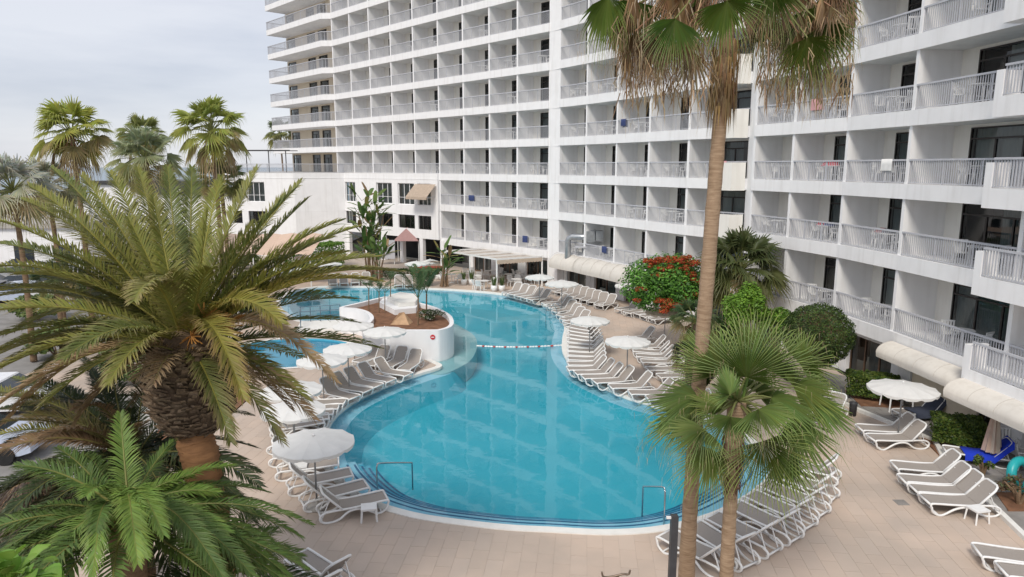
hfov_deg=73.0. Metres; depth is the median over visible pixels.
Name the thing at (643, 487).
handrail
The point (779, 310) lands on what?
shrub
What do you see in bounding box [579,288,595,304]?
sun lounger
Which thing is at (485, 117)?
balcony door
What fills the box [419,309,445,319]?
shrub
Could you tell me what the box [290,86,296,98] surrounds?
window
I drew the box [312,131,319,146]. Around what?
window
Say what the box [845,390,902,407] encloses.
soil bed
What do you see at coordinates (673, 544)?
dark post
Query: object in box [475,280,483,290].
plastic chair
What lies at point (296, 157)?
window
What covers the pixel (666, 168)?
plastic chair
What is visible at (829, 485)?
sun lounger
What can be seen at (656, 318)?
sun lounger
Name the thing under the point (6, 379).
parked car
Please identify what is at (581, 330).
sun lounger
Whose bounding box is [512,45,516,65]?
balcony door
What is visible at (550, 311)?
pool ladder
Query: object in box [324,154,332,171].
window
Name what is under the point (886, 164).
towel
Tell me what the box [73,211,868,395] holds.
ground
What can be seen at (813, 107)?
towel
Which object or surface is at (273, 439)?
sun lounger
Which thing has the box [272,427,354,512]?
parasol
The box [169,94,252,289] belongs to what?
fan palm
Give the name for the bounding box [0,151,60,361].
fan palm
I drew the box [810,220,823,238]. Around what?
plastic chair
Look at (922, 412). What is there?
towel
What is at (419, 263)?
parasol
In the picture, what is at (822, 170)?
plastic chair
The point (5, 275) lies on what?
parked car
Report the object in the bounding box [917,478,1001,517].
sun lounger
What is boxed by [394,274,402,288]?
sun lounger
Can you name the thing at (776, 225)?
balcony table
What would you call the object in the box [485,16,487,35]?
balcony door
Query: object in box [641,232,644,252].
balcony door
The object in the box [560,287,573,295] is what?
sun lounger
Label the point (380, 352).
sun lounger
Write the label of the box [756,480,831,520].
sun lounger
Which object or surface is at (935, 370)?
barrel awning
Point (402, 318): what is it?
boulder
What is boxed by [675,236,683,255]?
balcony door
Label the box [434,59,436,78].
balcony door
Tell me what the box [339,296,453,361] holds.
planter island
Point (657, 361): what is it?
sun lounger
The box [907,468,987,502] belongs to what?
sun lounger
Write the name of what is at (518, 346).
float rope
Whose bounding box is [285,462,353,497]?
sun lounger
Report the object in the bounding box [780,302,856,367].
round topiary
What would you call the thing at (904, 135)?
balcony door
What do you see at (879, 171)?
plastic chair
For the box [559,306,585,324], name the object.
sun lounger
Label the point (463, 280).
potted snake plant
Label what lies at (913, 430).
sun lounger
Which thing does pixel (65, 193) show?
fan palm
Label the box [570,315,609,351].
parasol
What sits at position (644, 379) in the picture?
sun lounger
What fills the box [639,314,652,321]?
sun lounger
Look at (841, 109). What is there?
plastic chair
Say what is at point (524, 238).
towel
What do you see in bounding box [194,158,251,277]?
fan palm
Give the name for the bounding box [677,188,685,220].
balcony door
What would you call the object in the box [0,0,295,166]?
sky
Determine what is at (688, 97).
balcony door
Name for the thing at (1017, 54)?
balcony door
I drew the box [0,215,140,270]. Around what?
building
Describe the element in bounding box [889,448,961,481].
sun lounger
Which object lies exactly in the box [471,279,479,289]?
plastic chair
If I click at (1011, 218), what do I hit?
balcony door
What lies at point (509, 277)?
plastic chair
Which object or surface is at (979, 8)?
plastic chair
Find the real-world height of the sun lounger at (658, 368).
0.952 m
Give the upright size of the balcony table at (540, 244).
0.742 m
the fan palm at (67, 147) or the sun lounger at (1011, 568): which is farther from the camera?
the fan palm at (67, 147)
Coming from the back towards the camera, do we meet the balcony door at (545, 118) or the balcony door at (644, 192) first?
the balcony door at (545, 118)
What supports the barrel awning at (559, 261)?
attached to the hotel building at (363, 84)
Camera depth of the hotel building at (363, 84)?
42.41 m
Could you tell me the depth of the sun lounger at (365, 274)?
59.20 m
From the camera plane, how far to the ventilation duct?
53.95 m
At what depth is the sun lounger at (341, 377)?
30.23 m
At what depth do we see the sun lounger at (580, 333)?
39.67 m
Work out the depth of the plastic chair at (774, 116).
37.92 m
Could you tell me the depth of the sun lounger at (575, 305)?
45.59 m
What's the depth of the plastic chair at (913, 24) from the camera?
28.59 m
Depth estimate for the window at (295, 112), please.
91.50 m
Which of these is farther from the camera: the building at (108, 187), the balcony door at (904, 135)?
the building at (108, 187)
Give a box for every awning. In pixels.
[406,184,435,199]
[548,252,582,271]
[573,258,639,282]
[876,341,961,385]
[943,378,1023,432]
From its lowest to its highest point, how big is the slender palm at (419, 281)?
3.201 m
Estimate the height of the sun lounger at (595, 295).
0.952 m
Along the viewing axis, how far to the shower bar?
13.98 m
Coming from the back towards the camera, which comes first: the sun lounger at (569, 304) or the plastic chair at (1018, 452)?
the sun lounger at (569, 304)
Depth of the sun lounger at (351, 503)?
19.86 m
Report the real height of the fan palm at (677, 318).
4.834 m
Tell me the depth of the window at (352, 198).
76.41 m
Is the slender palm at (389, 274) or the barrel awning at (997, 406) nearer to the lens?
the barrel awning at (997, 406)
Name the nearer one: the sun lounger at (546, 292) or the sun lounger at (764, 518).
the sun lounger at (764, 518)
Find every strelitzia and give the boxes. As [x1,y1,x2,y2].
[331,181,395,276]
[364,236,400,279]
[424,235,464,286]
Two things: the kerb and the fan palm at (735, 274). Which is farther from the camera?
the fan palm at (735, 274)
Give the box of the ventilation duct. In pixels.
[564,230,602,280]
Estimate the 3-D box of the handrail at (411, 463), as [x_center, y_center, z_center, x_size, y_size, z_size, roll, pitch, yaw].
[-3.729,6.013,22.078,0.050,1.364,1.423,10,14,43]
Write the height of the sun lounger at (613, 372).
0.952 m
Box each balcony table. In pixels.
[537,239,545,247]
[633,208,643,218]
[639,122,648,131]
[771,220,786,233]
[779,109,794,122]
[817,225,832,239]
[817,289,832,302]
[823,104,840,118]
[827,166,840,180]
[873,304,891,320]
[880,233,898,249]
[884,96,902,112]
[884,166,900,182]
[891,23,912,38]
[951,327,975,349]
[966,245,991,262]
[969,82,991,102]
[970,165,984,185]
[989,0,1004,11]
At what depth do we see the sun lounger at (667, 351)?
35.15 m
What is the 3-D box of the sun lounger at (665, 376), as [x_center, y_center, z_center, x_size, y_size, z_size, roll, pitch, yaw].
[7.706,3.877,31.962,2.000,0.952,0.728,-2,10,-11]
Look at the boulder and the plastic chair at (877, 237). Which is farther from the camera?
the boulder
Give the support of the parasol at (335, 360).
on the pool deck
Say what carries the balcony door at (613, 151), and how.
in the hotel building at (363, 84)
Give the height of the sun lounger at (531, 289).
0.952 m
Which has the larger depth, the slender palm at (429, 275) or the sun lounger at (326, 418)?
the slender palm at (429, 275)
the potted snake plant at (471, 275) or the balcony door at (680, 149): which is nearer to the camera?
the balcony door at (680, 149)
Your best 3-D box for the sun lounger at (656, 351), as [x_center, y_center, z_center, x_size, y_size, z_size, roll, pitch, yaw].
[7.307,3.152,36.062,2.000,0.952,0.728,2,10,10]
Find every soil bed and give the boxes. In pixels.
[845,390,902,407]
[922,438,975,455]
[996,492,1023,510]
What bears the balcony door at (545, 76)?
in the hotel building at (363, 84)
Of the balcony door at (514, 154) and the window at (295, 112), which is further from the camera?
the window at (295, 112)
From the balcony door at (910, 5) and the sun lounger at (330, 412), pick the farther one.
the balcony door at (910, 5)
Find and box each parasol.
[0,475,109,554]
[259,380,321,432]
[260,400,325,469]
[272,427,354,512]
[296,353,347,398]
[315,262,341,288]
[323,343,371,392]
[333,321,373,365]
[363,326,405,358]
[405,260,428,287]
[422,259,438,285]
[525,273,553,304]
[545,280,578,312]
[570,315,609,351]
[605,336,650,382]
[615,283,632,315]
[645,308,678,347]
[866,378,940,444]
[981,418,1001,453]
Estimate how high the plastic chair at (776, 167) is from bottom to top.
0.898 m
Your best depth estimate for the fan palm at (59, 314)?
35.76 m
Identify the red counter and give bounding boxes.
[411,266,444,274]
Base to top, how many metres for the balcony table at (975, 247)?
0.742 m
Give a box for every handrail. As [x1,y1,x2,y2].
[376,462,413,489]
[641,486,665,524]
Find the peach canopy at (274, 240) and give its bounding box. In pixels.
[210,233,323,285]
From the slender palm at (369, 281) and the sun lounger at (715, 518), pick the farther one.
the slender palm at (369, 281)
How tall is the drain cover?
0.020 m
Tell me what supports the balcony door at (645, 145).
in the hotel building at (363, 84)
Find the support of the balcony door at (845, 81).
in the hotel building at (363, 84)
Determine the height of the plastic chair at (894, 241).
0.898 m
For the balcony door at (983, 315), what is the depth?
27.25 m
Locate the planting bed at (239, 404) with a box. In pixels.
[22,394,249,576]
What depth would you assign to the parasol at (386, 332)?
32.79 m
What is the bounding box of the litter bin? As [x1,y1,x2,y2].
[849,401,857,416]
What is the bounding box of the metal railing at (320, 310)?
[300,304,339,327]
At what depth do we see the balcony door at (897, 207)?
31.96 m
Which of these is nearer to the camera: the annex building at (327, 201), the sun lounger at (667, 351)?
the sun lounger at (667, 351)
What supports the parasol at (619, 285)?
on the pool deck
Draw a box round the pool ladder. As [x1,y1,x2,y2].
[545,303,560,327]
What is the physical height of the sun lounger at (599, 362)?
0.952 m
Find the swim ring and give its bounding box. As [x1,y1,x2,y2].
[1006,456,1023,493]
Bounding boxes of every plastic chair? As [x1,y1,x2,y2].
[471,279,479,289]
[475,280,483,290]
[484,270,492,279]
[507,275,514,286]
[530,164,538,174]
[625,251,633,261]
[633,121,643,132]
[663,163,674,175]
[760,217,773,232]
[768,108,780,123]
[771,163,783,174]
[806,283,819,302]
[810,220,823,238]
[816,163,829,180]
[834,99,847,117]
[861,297,878,318]
[871,229,884,247]
[872,162,886,180]
[873,95,886,113]
[878,26,896,43]
[891,233,898,250]
[894,90,912,111]
[904,16,919,36]
[940,319,957,344]
[951,239,969,264]
[952,83,973,104]
[958,161,979,185]
[970,0,990,16]
[971,331,994,353]
[1001,427,1019,456]
[1015,440,1023,470]
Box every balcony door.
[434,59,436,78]
[459,22,461,40]
[460,87,462,108]
[461,181,463,203]
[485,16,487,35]
[485,117,488,140]
[486,182,488,205]
[486,217,488,239]
[512,9,516,29]
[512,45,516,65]
[512,115,516,139]
[512,149,515,172]
[512,183,515,206]
[540,112,548,137]
[540,148,547,174]
[540,183,547,208]
[540,221,547,246]
[541,1,549,16]
[541,76,548,99]
[610,228,613,255]
[611,185,614,213]
[612,146,615,174]
[613,106,616,132]
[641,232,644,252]
[643,187,646,217]
[644,145,647,165]
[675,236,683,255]
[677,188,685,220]
[679,143,687,176]
[680,97,688,129]
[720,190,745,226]
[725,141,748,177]
[734,38,753,70]
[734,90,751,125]
[823,257,835,297]
[828,195,840,237]
[832,136,845,179]
[838,75,850,117]
[880,268,895,313]
[886,198,902,246]
[892,132,908,181]
[900,63,915,95]
[906,0,921,32]
[948,283,1009,349]
[957,203,1021,264]
[965,124,1023,185]
[974,40,1023,100]
[986,0,1002,14]
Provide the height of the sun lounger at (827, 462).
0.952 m
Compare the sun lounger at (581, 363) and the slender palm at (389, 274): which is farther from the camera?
the slender palm at (389, 274)
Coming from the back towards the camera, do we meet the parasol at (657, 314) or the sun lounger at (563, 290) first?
the sun lounger at (563, 290)
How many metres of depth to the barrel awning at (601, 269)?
50.75 m
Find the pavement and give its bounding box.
[50,406,158,476]
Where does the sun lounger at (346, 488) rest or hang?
on the pool deck
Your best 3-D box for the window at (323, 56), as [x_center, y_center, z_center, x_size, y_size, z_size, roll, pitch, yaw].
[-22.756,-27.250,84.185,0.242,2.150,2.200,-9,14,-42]
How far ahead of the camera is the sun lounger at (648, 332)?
39.09 m
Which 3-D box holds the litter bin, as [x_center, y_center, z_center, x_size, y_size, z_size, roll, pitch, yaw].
[13.653,4.824,27.695,0.320,0.550,0.312,0,10,0]
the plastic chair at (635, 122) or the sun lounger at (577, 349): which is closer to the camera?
the sun lounger at (577, 349)
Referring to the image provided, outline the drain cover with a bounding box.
[892,499,909,504]
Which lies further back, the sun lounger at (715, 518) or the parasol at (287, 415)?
the parasol at (287, 415)
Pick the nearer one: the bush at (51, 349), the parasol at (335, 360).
the parasol at (335, 360)
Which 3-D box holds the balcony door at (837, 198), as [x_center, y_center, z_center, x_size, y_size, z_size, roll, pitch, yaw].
[16.881,-3.613,35.111,0.262,2.200,1.900,-3,11,-17]
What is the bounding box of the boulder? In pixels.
[390,312,412,324]
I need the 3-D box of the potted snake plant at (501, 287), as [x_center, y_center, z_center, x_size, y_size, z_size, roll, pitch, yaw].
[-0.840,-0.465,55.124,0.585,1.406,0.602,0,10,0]
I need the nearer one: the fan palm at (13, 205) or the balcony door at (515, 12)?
the fan palm at (13, 205)
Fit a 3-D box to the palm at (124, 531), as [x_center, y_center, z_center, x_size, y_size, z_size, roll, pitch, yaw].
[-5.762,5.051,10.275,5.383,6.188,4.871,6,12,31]
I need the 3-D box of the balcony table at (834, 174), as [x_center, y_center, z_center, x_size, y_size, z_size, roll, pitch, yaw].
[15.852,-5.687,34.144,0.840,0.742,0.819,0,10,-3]
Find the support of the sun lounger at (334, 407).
on the pool deck
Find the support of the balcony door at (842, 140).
in the hotel building at (363, 84)
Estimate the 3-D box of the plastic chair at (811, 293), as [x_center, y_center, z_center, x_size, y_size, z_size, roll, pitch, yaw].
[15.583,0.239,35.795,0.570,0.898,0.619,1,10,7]
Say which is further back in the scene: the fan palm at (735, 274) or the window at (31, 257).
the window at (31, 257)
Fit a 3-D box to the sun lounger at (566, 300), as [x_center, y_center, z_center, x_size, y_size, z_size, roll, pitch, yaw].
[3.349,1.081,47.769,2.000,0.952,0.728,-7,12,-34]
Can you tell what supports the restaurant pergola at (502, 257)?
on the pool deck
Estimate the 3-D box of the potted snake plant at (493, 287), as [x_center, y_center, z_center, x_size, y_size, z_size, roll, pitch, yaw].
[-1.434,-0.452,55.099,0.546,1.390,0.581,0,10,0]
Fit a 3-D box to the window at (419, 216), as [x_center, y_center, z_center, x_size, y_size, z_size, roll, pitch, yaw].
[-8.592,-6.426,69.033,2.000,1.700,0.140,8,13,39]
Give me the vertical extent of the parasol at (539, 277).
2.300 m
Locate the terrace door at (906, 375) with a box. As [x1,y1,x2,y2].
[897,366,911,401]
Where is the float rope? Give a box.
[477,344,561,347]
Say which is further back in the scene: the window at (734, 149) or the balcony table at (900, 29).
the window at (734, 149)
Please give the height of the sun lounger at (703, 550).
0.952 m
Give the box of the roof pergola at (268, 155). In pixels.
[240,150,297,171]
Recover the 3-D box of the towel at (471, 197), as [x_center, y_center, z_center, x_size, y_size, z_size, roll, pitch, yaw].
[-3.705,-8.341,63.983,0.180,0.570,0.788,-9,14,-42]
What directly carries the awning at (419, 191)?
attached to the annex building at (327, 201)
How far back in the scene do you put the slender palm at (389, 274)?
42.74 m
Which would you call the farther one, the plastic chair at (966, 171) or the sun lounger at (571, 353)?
the sun lounger at (571, 353)
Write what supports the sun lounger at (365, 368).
on the pool deck
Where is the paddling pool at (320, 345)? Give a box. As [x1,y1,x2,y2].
[241,337,352,368]
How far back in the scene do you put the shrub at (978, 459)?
22.22 m
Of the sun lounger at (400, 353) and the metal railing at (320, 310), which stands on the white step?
the metal railing at (320, 310)
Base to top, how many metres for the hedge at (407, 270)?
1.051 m
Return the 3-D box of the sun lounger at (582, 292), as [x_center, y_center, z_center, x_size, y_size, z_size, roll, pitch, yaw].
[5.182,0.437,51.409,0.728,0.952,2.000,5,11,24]
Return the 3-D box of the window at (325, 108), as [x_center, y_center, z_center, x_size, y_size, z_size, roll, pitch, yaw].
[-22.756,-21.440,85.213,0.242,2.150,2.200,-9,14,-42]
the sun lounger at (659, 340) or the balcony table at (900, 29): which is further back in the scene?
the sun lounger at (659, 340)
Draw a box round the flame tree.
[618,251,700,322]
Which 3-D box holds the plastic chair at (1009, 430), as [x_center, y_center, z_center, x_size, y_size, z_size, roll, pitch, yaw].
[17.107,5.322,23.895,0.570,0.898,0.619,4,11,20]
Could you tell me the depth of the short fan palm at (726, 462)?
13.60 m
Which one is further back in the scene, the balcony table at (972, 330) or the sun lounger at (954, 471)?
the balcony table at (972, 330)
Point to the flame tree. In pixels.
(667, 280)
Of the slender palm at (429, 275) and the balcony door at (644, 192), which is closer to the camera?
the slender palm at (429, 275)
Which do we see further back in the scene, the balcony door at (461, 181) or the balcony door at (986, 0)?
the balcony door at (461, 181)
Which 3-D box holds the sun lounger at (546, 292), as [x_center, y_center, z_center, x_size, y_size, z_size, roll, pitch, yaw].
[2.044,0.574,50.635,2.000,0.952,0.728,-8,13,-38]
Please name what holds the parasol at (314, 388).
on the pool deck
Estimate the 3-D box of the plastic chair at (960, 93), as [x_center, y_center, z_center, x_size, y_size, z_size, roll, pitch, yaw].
[17.045,-7.354,26.195,0.570,0.898,0.619,-4,11,-23]
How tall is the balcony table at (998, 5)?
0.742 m
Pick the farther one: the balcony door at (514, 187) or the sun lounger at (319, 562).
the balcony door at (514, 187)
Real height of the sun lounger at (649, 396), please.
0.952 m
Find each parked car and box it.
[0,266,20,276]
[0,280,10,301]
[0,280,38,300]
[0,372,56,414]
[0,413,48,465]
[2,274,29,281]
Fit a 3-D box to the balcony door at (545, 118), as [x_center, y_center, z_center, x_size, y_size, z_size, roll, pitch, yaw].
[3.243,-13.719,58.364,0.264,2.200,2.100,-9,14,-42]
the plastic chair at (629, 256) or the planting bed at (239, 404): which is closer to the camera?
the planting bed at (239, 404)
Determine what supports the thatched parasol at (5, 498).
on the planting bed at (239, 404)
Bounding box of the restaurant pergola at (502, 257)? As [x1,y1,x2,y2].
[445,248,542,289]
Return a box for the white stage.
[380,292,416,314]
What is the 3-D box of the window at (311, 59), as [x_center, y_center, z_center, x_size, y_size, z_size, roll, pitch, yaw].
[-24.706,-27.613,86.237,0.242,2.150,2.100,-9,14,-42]
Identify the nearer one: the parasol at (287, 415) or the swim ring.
the swim ring
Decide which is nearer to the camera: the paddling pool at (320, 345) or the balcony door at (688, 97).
the paddling pool at (320, 345)
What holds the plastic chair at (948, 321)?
on the hotel building at (363, 84)
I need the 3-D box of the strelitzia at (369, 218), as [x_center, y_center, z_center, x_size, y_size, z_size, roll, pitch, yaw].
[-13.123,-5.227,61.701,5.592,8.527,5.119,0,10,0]
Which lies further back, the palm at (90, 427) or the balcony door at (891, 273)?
the balcony door at (891, 273)
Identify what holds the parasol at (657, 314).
on the pool deck
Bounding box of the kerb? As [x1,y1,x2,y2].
[845,402,1023,540]
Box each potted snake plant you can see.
[461,272,466,284]
[468,270,474,284]
[491,275,496,291]
[498,277,504,291]
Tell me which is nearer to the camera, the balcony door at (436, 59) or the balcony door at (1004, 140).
the balcony door at (1004, 140)
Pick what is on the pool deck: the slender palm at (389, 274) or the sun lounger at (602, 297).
the sun lounger at (602, 297)
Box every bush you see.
[4,293,69,319]
[21,326,76,356]
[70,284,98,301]
[95,345,145,383]
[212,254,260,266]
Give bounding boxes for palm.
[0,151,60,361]
[0,163,405,571]
[0,357,267,576]
[0,410,315,576]
[14,155,87,327]
[27,96,116,317]
[28,260,79,348]
[101,124,186,220]
[113,112,166,251]
[147,508,320,576]
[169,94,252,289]
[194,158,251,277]
[261,120,294,170]
[354,274,377,310]
[362,278,394,312]
[374,281,396,312]
[375,270,396,296]
[390,266,440,324]
[408,263,439,319]
[575,0,868,576]
[634,304,866,576]
[666,297,720,354]
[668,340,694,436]
[696,225,793,316]
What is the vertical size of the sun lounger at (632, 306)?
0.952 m
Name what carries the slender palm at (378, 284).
on the planter island
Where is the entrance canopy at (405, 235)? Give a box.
[376,227,418,263]
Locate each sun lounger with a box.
[266,426,286,455]
[268,436,287,467]
[269,416,325,437]
[275,457,339,481]
[278,412,329,432]
[283,547,354,576]
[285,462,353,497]
[287,560,342,576]
[298,475,370,512]
[311,397,346,411]
[315,485,389,524]
[317,375,360,405]
[322,408,333,422]
[325,403,339,417]
[329,273,337,286]
[333,370,373,399]
[339,273,348,286]
[343,365,383,393]
[351,272,359,285]
[352,346,377,366]
[357,361,396,388]
[362,272,369,285]
[367,344,392,370]
[373,356,412,382]
[387,345,408,368]
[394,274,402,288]
[397,348,424,375]
[404,274,412,288]
[501,282,521,296]
[507,283,529,298]
[514,285,536,300]
[520,287,544,301]
[526,288,552,304]
[541,293,567,308]
[546,296,572,312]
[551,288,560,294]
[551,299,576,315]
[555,287,567,295]
[556,302,581,319]
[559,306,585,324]
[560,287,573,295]
[562,309,590,326]
[566,324,600,336]
[566,327,601,339]
[566,327,602,340]
[566,329,601,343]
[566,332,602,346]
[566,350,606,371]
[566,354,608,377]
[567,335,602,352]
[567,339,603,351]
[567,342,606,360]
[567,346,605,361]
[569,285,582,299]
[573,286,588,302]
[573,357,617,381]
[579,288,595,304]
[580,361,624,386]
[586,290,601,306]
[591,364,636,390]
[593,291,608,308]
[594,293,618,310]
[607,370,655,396]
[614,301,637,314]
[623,304,646,317]
[627,377,673,402]
[631,334,666,352]
[633,304,659,318]
[633,340,669,358]
[635,344,673,364]
[636,325,656,343]
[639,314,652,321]
[640,353,673,367]
[644,357,684,377]
[645,394,663,408]
[648,317,670,324]
[655,371,684,382]
[655,529,737,576]
[696,519,760,572]
[703,511,783,559]
[737,500,804,546]
[741,489,818,533]
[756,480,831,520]
[766,470,840,504]
[799,453,841,485]
[812,391,847,422]
[855,411,918,440]
[864,419,929,450]
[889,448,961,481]
[891,399,944,418]
[896,460,971,496]
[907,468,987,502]
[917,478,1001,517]
[941,437,1011,468]
[970,542,1023,571]
[993,560,1023,576]
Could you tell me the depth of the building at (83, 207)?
91.56 m
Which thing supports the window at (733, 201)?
in the hotel building at (363, 84)
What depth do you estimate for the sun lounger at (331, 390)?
29.46 m
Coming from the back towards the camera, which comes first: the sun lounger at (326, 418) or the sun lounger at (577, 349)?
the sun lounger at (577, 349)
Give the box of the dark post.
[666,514,678,576]
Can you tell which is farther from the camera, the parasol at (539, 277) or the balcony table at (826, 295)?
the parasol at (539, 277)
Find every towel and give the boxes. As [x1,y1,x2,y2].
[469,195,474,200]
[522,236,528,242]
[621,119,627,126]
[811,99,824,110]
[880,159,894,172]
[903,396,946,418]
[959,435,1014,463]
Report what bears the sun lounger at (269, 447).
on the pool deck
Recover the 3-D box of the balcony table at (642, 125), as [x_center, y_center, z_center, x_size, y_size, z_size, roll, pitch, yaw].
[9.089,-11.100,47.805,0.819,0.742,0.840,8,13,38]
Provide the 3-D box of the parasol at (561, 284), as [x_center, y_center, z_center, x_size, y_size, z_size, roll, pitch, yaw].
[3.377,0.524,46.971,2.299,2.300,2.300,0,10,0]
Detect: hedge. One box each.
[273,240,345,268]
[383,268,441,278]
[844,368,901,400]
[929,410,987,447]
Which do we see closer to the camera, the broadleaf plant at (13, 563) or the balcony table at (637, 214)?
the broadleaf plant at (13, 563)
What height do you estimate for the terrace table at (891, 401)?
0.702 m
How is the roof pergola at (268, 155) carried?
on the annex building at (327, 201)
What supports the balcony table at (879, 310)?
on the hotel building at (363, 84)
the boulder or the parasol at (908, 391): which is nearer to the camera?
the parasol at (908, 391)
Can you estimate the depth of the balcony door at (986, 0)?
26.39 m
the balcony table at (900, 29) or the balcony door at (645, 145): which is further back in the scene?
the balcony door at (645, 145)
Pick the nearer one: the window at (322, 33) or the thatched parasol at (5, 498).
the thatched parasol at (5, 498)
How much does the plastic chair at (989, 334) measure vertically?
0.898 m
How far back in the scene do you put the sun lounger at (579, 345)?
37.21 m
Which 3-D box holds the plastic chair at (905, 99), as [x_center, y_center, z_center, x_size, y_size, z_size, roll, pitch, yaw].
[16.681,-7.909,29.331,0.570,0.898,0.619,-4,11,-19]
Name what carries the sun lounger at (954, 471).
on the pool deck
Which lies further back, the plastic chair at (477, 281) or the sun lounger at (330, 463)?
the plastic chair at (477, 281)
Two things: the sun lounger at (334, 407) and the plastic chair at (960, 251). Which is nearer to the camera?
the plastic chair at (960, 251)
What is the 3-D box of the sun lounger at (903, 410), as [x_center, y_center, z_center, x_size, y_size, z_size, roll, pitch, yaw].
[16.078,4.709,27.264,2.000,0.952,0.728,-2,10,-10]
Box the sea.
[0,167,348,200]
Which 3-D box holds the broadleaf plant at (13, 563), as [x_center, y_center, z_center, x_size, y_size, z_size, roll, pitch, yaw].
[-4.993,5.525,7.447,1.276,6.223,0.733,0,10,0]
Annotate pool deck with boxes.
[25,251,1023,576]
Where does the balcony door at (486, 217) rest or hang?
in the hotel building at (363, 84)
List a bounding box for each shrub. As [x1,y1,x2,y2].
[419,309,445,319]
[711,313,742,356]
[719,281,768,378]
[758,307,793,378]
[972,453,994,476]
[996,473,1023,504]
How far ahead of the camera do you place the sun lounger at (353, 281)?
58.42 m
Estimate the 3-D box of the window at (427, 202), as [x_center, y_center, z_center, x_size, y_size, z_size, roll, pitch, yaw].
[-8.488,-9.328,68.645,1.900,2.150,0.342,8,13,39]
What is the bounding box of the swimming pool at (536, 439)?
[276,286,773,535]
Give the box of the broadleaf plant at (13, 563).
[0,544,64,576]
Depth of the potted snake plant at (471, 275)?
57.96 m
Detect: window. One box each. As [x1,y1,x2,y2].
[13,245,34,261]
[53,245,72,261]
[248,182,264,201]
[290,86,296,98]
[291,109,298,123]
[292,132,299,147]
[294,155,301,171]
[308,57,315,69]
[310,82,316,95]
[311,107,317,121]
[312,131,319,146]
[313,155,320,171]
[317,3,324,12]
[318,29,326,40]
[319,55,325,67]
[320,80,328,94]
[322,105,329,120]
[323,130,330,146]
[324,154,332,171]
[346,182,355,201]
[377,183,391,203]
[399,183,413,204]
[399,214,414,228]
[418,183,430,205]
[419,216,430,229]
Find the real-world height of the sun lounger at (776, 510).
0.952 m
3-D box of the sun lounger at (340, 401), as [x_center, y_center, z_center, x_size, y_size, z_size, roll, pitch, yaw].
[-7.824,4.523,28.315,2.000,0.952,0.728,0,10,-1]
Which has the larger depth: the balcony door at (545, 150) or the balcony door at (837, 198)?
the balcony door at (545, 150)
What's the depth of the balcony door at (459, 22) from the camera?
65.19 m
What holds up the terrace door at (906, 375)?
in the hotel building at (363, 84)
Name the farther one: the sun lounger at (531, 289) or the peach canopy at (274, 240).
the peach canopy at (274, 240)
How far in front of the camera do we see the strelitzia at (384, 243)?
59.90 m
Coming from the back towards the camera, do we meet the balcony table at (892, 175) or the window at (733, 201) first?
the window at (733, 201)
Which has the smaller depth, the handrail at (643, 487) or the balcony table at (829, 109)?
the handrail at (643, 487)
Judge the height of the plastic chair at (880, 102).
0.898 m
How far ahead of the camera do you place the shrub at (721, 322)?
32.76 m
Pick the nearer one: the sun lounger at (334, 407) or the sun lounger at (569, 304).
the sun lounger at (334, 407)
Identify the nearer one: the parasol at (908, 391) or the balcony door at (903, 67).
the parasol at (908, 391)
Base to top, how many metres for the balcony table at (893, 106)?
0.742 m
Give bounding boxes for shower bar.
[601,570,630,576]
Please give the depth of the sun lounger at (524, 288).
53.05 m
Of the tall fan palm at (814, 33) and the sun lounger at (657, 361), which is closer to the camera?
the tall fan palm at (814, 33)
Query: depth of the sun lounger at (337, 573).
16.37 m
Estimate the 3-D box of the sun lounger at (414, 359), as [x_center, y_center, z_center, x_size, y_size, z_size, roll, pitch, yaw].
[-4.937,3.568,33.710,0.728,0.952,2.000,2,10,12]
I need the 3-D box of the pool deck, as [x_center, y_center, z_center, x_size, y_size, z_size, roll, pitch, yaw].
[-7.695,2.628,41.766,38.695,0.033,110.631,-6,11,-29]
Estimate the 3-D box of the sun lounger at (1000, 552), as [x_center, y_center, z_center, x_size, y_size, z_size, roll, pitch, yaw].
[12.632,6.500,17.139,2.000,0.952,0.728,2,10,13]
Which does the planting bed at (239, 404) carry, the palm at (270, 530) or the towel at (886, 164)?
the palm at (270, 530)
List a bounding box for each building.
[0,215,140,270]
[54,195,91,214]
[85,179,252,238]
[220,164,461,265]
[265,0,1023,454]
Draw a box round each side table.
[292,462,308,477]
[360,502,377,523]
[963,504,990,525]
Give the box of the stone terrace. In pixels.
[820,371,1023,529]
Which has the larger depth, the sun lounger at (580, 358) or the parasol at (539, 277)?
the parasol at (539, 277)
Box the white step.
[297,320,340,340]
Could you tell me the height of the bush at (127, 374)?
2.143 m
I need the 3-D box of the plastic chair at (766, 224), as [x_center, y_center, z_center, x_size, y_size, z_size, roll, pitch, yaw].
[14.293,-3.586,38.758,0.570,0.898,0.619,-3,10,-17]
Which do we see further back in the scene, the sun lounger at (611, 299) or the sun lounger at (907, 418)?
the sun lounger at (611, 299)
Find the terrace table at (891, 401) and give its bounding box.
[879,395,913,412]

